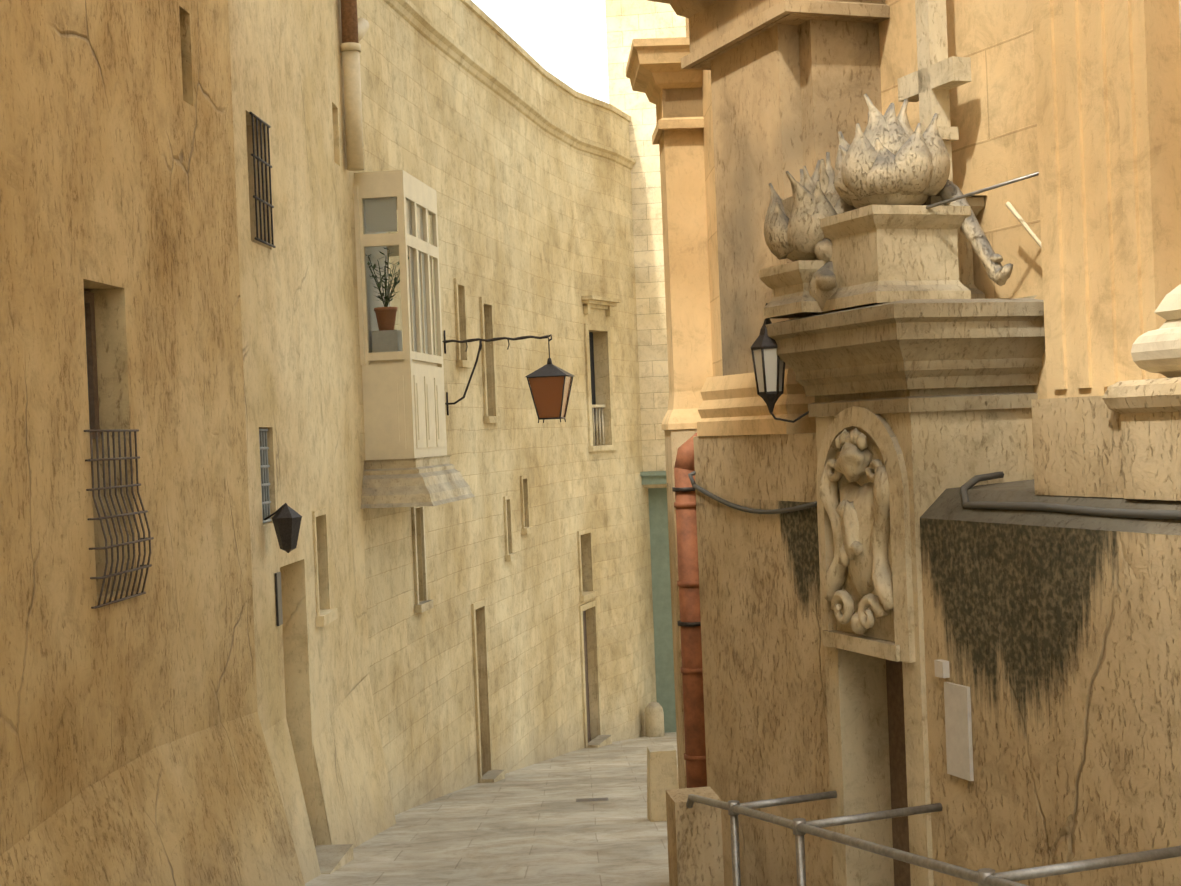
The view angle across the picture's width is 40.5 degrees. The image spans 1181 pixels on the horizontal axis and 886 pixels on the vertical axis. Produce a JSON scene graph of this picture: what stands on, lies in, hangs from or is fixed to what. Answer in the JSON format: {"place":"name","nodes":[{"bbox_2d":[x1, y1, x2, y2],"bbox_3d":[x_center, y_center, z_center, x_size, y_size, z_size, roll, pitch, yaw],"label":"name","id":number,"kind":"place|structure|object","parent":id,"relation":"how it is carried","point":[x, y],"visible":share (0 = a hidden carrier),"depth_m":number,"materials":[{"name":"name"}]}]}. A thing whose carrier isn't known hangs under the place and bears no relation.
{"place":"outdoors","nodes":[
{"label":"outdoors","id":0,"kind":"place"},
{"bbox_2d":[305,732,677,885],"bbox_3d":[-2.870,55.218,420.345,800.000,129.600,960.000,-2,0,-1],"label":"street paving","id":1,"kind":"structure","parent":0,"point":[536,824],"depth_m":14.37,"materials":[{"name":"beige stone"}]},
{"bbox_2d":[0,0,257,855],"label":"house wall","id":2,"kind":"structure","parent":1,"relation":"on","point":[117,182],"depth_m":8.99,"materials":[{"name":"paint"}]},
{"bbox_2d":[84,291,99,438],"bbox_3d":[-2.818,-0.428,8.708,0.096,0.820,0.568,-2,0,-1],"label":"house window frame","id":3,"kind":"object","parent":2,"relation":"attached to","point":[92,358],"visible":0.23,"depth_m":8.93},
{"bbox_2d":[84,303,89,423],"bbox_3d":[-2.823,-0.423,8.708,0.044,0.750,0.544,-2,0,-1],"label":"window jamb","id":4,"kind":"object","parent":3,"relation":"in","point":[87,366],"depth_m":8.93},
{"bbox_2d":[84,429,153,608],"bbox_3d":[-2.547,0.392,8.688,0.087,0.932,0.754,-2,0,4],"label":"window grille","id":5,"kind":"object","parent":2,"relation":"attached to","point":[103,459],"visible":1,"depth_m":8.68,"materials":[{"name":"grey metal"}]},
{"bbox_2d":[0,712,304,885],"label":"wall buttress","id":6,"kind":"structure","parent":1,"relation":"on","point":[204,807],"depth_m":9.24,"materials":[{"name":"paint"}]},
{"bbox_2d":[263,717,320,882],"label":"wall buttress","id":7,"kind":"structure","parent":1,"relation":"on","point":[277,737],"depth_m":12.00,"materials":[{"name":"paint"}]},
{"bbox_2d":[228,0,369,846],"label":"house wall","id":8,"kind":"structure","parent":1,"relation":"on","point":[299,343],"depth_m":13.21,"materials":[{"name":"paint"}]},
{"bbox_2d":[249,112,275,247],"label":"bars","id":9,"kind":"object","parent":8,"relation":"attached to","point":[262,161],"visible":1,"depth_m":12.13,"materials":[{"name":"metal"}]},
{"bbox_2d":[259,429,271,522],"bbox_3d":[-2.472,0.247,12.055,0.048,0.711,0.362,-2,0,-1],"label":"window","id":10,"kind":"structure","parent":8,"relation":"attached to","point":[265,483],"depth_m":12.12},
{"bbox_2d":[275,572,282,625],"bbox_3d":[-2.375,1.188,12.189,0.016,0.400,0.120,-2,0,3],"label":"sign","id":11,"kind":"object","parent":8,"relation":"attached to","point":[278,590],"visible":1,"depth_m":12.16,"materials":[{"name":"grey metal"}]},
{"bbox_2d":[264,503,301,552],"bbox_3d":[-2.284,0.633,11.895,0.289,0.377,0.200,-2,0,-1],"label":"wall lantern","id":12,"kind":"object","parent":8,"relation":"attached to","point":[286,518],"visible":1,"depth_m":11.84,"materials":[{"name":"black metal"}]},
{"bbox_2d":[312,508,337,626],"bbox_3d":[-2.280,1.057,13.734,0.068,0.970,0.630,-2,0,1],"label":"window surround","id":13,"kind":"object","parent":8,"relation":"attached to","point":[327,616],"visible":1,"depth_m":13.61,"materials":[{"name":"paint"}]},
{"bbox_2d":[313,674,395,848],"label":"wall buttress","id":14,"kind":"structure","parent":1,"relation":"on","point":[353,776],"depth_m":14.35,"materials":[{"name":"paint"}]},
{"bbox_2d":[315,735,611,873],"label":"door steps","id":15,"kind":"structure","parent":1,"relation":"on","point":[332,859],"depth_m":13.01,"materials":[{"name":"stone"}]},
{"bbox_2d":[349,0,656,814],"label":"house wall","id":16,"kind":"structure","parent":1,"relation":"on","point":[535,228],"depth_m":22.45,"materials":[{"name":"beige stone"}]},
{"bbox_2d":[340,0,368,170],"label":"downpipe","id":17,"kind":"object","parent":16,"relation":"attached to","point":[354,27],"visible":1,"depth_m":15.57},
{"bbox_2d":[353,170,446,459],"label":"balcony","id":18,"kind":"structure","parent":16,"relation":"attached to","point":[404,403],"depth_m":15.96,"materials":[{"name":"white wood"}]},
{"bbox_2d":[361,455,474,508],"bbox_3d":[-1.773,0.383,16.653,1.021,0.470,2.072,-2,0,-1],"label":"balcony base","id":19,"kind":"object","parent":16,"relation":"attached to","point":[420,482],"visible":0.96,"depth_m":15.86,"materials":[{"name":"beige stone"}]},
{"bbox_2d":[411,506,433,612],"bbox_3d":[-1.888,1.268,17.910,0.083,1.210,0.508,-2,0,9],"label":"window frame","id":20,"kind":"object","parent":16,"relation":"attached to","point":[426,604],"visible":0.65,"depth_m":17.76,"materials":[{"name":"stone"}]},
{"bbox_2d":[454,278,473,368],"bbox_3d":[-1.601,-1.503,20.142,0.083,1.110,0.531,-2,0,11],"label":"window frame","id":21,"kind":"object","parent":16,"relation":"attached to","point":[465,363],"visible":0.98,"depth_m":20.01,"materials":[{"name":"beige stone"}]},
{"bbox_2d":[471,599,492,782],"bbox_3d":[-1.379,3.324,20.460,0.033,2.598,0.623,-2,0,11],"label":"door frame","id":22,"kind":"object","parent":16,"relation":"attached to","point":[478,604],"visible":0.76,"depth_m":20.23,"materials":[{"name":"beige stone"}]},
{"bbox_2d":[479,297,501,422],"bbox_3d":[-1.336,-1.103,21.398,0.083,1.670,0.655,-2,0,12],"label":"window frame","id":23,"kind":"object","parent":16,"relation":"attached to","point":[495,418],"visible":1,"depth_m":21.25,"materials":[{"name":"beige stone"}]},
{"bbox_2d":[442,330,573,422],"bbox_3d":[-0.997,-0.809,19.257,1.559,1.171,0.515,-2,0,11],"label":"lantern bracket","id":24,"kind":"object","parent":16,"relation":"attached to","point":[549,369],"visible":0.96,"depth_m":19.17,"materials":[{"name":"black metal"}]},
{"bbox_2d":[528,376,571,417],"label":"street lantern amber panes","id":25,"kind":"object","parent":24,"relation":"on","point":[547,393],"visible":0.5,"depth_m":19.00,"materials":[{"name":"orange glass"}]},
{"bbox_2d":[384,0,635,169],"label":"cornice molding","id":26,"kind":"structure","parent":16,"relation":"attached to","point":[416,18],"depth_m":22.91,"materials":[{"name":"beige stone"}]},
{"bbox_2d":[503,495,517,561],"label":"window frame","id":27,"kind":"object","parent":16,"relation":"attached to","point":[510,556],"visible":1,"depth_m":21.97,"materials":[{"name":"beige stone"}]},
{"bbox_2d":[520,475,533,534],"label":"window frame","id":28,"kind":"object","parent":16,"relation":"attached to","point":[528,529],"visible":1,"depth_m":22.92,"materials":[{"name":"beige stone"}]},
{"bbox_2d":[577,528,597,601],"bbox_3d":[-0.052,2.017,26.635,0.083,1.150,0.855,-2,0,16],"label":"window frame","id":29,"kind":"object","parent":16,"relation":"attached to","point":[592,593],"visible":1,"depth_m":26.51,"materials":[{"name":"beige stone"}]},
{"bbox_2d":[579,599,601,747],"bbox_3d":[0.012,4.028,26.682,0.033,2.735,0.990,-2,0,16],"label":"door frame","id":30,"kind":"object","parent":16,"relation":"attached to","point":[587,605],"visible":0.76,"depth_m":26.41,"materials":[{"name":"beige stone"}]},
{"bbox_2d":[581,295,620,451],"bbox_3d":[0.241,-1.185,27.524,0.710,2.630,1.106,-2,0,-1],"label":"window surround","id":31,"kind":"object","parent":16,"relation":"attached to","point":[606,304],"visible":1,"depth_m":27.40,"materials":[{"name":"beige stone"}]},
{"bbox_2d":[592,404,604,444],"bbox_3d":[0.083,-0.313,27.600,0.388,0.700,0.662,-2,0,-1],"label":"balcony railing","id":32,"kind":"object","parent":31,"relation":"attached to","point":[596,424],"visible":0.6,"depth_m":27.73,"materials":[{"name":"beige stone"}]},
{"bbox_2d":[640,471,666,484],"bbox_3d":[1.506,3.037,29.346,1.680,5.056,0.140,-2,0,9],"label":"door cornice","id":33,"kind":"structure","parent":16,"relation":"attached to","point":[652,477],"depth_m":29.34,"materials":[{"name":"paint"}]},
{"bbox_2d":[576,797,607,801],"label":"street manhole covers","id":34,"kind":"object","parent":1,"relation":"on","point":[592,799],"visible":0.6,"depth_m":17.32,"materials":[{"name":"metal"}]},
{"bbox_2d":[605,0,685,732],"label":"house wall","id":35,"kind":"structure","parent":1,"relation":"on","point":[628,22],"depth_m":29.44,"materials":[{"name":"beige stone"}]},
{"bbox_2d":[645,702,664,736],"bbox_3d":[1.151,5.050,28.685,0.340,0.830,0.340,-2,0,-1],"label":"bollard","id":36,"kind":"object","parent":1,"relation":"on","point":[654,719],"visible":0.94,"depth_m":28.55,"materials":[{"name":"stone"}]},
{"bbox_2d":[647,745,678,821],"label":"stone block","id":37,"kind":"structure","parent":1,"relation":"on","point":[662,773],"depth_m":14.99,"materials":[{"name":"beige stone"}]},
{"bbox_2d":[664,429,696,788],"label":"church pier plinth","id":38,"kind":"structure","parent":1,"relation":"on","point":[675,440],"depth_m":11.15,"materials":[{"name":"beige stone"}]},
{"bbox_2d":[674,433,706,787],"bbox_3d":[0.749,1.459,10.171,0.352,3.080,0.225,-2,0,-1],"label":"drainpipe","id":39,"kind":"object","parent":38,"relation":"attached to","point":[691,644],"visible":0.54,"depth_m":10.07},
{"bbox_2d":[672,487,700,626],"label":"pipe clamps","id":40,"kind":"object","parent":39,"relation":"attached to","point":[687,624],"visible":0.31,"depth_m":10.05,"materials":[{"name":"black metal"}]},
{"bbox_2d":[666,786,723,885],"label":"stone post","id":41,"kind":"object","parent":1,"relation":"on","point":[695,846],"visible":0.8,"depth_m":8.26,"materials":[{"name":"beige stone"}]},
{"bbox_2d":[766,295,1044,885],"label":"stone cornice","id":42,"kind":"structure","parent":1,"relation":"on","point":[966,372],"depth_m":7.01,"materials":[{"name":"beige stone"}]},
{"bbox_2d":[750,303,808,422],"bbox_3d":[0.931,-0.394,7.827,0.287,0.596,0.205,-2,0,-1],"label":"wall lantern","id":43,"kind":"object","parent":42,"relation":"attached to","point":[763,340],"visible":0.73,"depth_m":7.81,"materials":[{"name":"black metal"}]},
{"bbox_2d":[753,348,782,391],"bbox_3d":[0.879,-0.355,7.851,0.155,0.210,0.134,-2,0,-1],"label":"lantern glass","id":44,"kind":"object","parent":43,"relation":"in","point":[770,358],"visible":0.75,"depth_m":7.80,"materials":[{"name":"white glass"}]},
{"bbox_2d":[815,389,928,885],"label":"door surround","id":45,"kind":"object","parent":42,"relation":"attached to","point":[875,734],"visible":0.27,"depth_m":7.65,"materials":[{"name":"stone"}]},
{"bbox_2d":[819,428,893,633],"bbox_3d":[1.219,0.403,7.327,0.266,0.946,0.574,-2,0,-1],"label":"sculpture","id":46,"kind":"object","parent":45,"relation":"attached to","point":[859,516],"visible":0.9,"depth_m":7.26,"materials":[{"name":"beige stone"}]},
{"bbox_2d":[816,406,915,662],"bbox_3d":[1.241,0.395,7.336,0.302,1.130,0.740,-2,0,-1],"label":"niche frame","id":47,"kind":"object","parent":45,"relation":"attached to","point":[877,428],"visible":0.88,"depth_m":7.07,"materials":[{"name":"beige stone"}]},
{"bbox_2d":[759,0,986,318],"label":"portal pedestals","id":48,"kind":"object","parent":42,"relation":"on","point":[886,248],"visible":0.69,"depth_m":7.31,"materials":[{"name":"beige stone"}]},
{"bbox_2d":[764,94,1012,313],"bbox_3d":[1.338,-1.108,7.445,0.981,0.997,0.978,-2,0,-1],"label":"church portal sculpture","id":49,"kind":"object","parent":48,"relation":"on","point":[888,152],"visible":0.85,"depth_m":7.27,"materials":[{"name":"grey stone"}]},
{"bbox_2d":[686,791,1180,885],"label":"galvanised railing","id":50,"kind":"object","parent":1,"relation":"on","point":[801,827],"visible":0.98,"depth_m":6.39,"materials":[{"name":"grey metal"}]},
{"bbox_2d":[879,0,1046,398],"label":"wall","id":51,"kind":"structure","parent":1,"relation":"on","point":[993,118],"depth_m":7.37,"materials":[{"name":"beige stone"}]},
{"bbox_2d":[693,433,816,514],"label":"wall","id":52,"kind":"structure","parent":51,"relation":"attached to","point":[772,471],"depth_m":8.38,"materials":[{"name":"beige stone"}]},
{"bbox_2d":[697,369,815,435],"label":"stone molding","id":53,"kind":"structure","parent":52,"relation":"on","point":[735,404],"depth_m":8.49,"materials":[{"name":"beige stone"}]},
{"bbox_2d":[647,0,889,69],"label":"cornice","id":54,"kind":"structure","parent":51,"relation":"attached to","point":[717,28],"depth_m":8.45,"materials":[{"name":"beige stone"}]},
{"bbox_2d":[710,19,881,375],"bbox_3d":[1.239,-1.137,8.733,0.820,2.150,1.064,-2,0,-21],"label":"church pilaster","id":55,"kind":"object","parent":51,"relation":"attached to","point":[790,99],"visible":0.21,"depth_m":8.37,"materials":[{"name":"beige stone"}]},
{"bbox_2d":[926,172,1038,208],"bbox_3d":[1.758,-1.114,6.955,0.714,0.164,0.516,-2,0,-1],"label":"metal rod","id":56,"kind":"object","parent":51,"relation":"attached to","point":[983,190],"visible":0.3,"depth_m":6.98,"materials":[{"name":"grey metal"}]},
{"bbox_2d":[1005,202,1041,248],"bbox_3d":[1.972,-0.945,6.902,0.033,0.335,0.472,-3,1,-32],"label":"rod","id":57,"kind":"object","parent":51,"relation":"attached to","point":[1015,213],"visible":0.41,"depth_m":7.01,"materials":[{"name":"beige paint"}]},
{"bbox_2d":[1032,0,1180,398],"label":"pilaster","id":58,"kind":"object","parent":51,"relation":"attached to","point":[1108,90],"visible":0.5,"depth_m":6.38,"materials":[{"name":"beige stone"}]},
{"bbox_2d":[471,0,608,102],"label":"sky","id":59,"kind":"structure","parent":0,"point":[568,38],"materials":[{"name":"white"}]},
{"bbox_2d":[626,37,712,429],"bbox_3d":[0.561,-1.430,11.248,0.494,2.670,0.930,-2,0,-1],"label":"pilaster","id":60,"kind":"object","parent":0,"point":[663,81],"depth_m":11.03,"materials":[{"name":"beige stone"}]},
{"bbox_2d":[685,17,722,376],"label":"church side bay wall","id":61,"kind":"structure","parent":0,"point":[712,234],"depth_m":10.72,"materials":[{"name":"beige stone"}]},
{"bbox_2d":[696,503,1180,885],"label":"wall","id":62,"kind":"structure","parent":0,"point":[1058,649],"depth_m":6.47,"materials":[{"name":"beige stone"}]},
{"bbox_2d":[688,471,1180,519],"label":"church wall cables","id":63,"kind":"object","parent":62,"relation":"attached to","point":[1105,512],"visible":0.92,"depth_m":6.39,"materials":[{"name":"grey rubber"}]},
{"bbox_2d":[934,659,973,780],"bbox_3d":[1.529,1.164,6.735,0.103,0.480,0.206,-2,0,-1],"label":"wall plaque","id":64,"kind":"object","parent":62,"relation":"attached to","point":[958,727],"visible":0.89,"depth_m":6.71,"materials":[{"name":"beige stone"}]},
{"bbox_2d":[920,479,1180,535],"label":"ledge","id":65,"kind":"object","parent":62,"relation":"on","point":[946,504],"visible":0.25,"depth_m":6.23,"materials":[{"name":"grey stone"}]},
{"bbox_2d":[1031,396,1123,497],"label":"stone block","id":66,"kind":"structure","parent":65,"relation":"on","point":[1077,446],"depth_m":6.12,"materials":[{"name":"beige stone"}]},
{"bbox_2d":[1102,377,1180,500],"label":"pedestal","id":67,"kind":"object","parent":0,"point":[1149,410],"visible":1,"depth_m":5.69,"materials":[{"name":"beige stone"}]},
{"bbox_2d":[1131,0,1180,377],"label":"church column","id":68,"kind":"structure","parent":67,"relation":"on","point":[1156,351],"depth_m":5.69,"materials":[{"name":"beige stone"}]}
]}

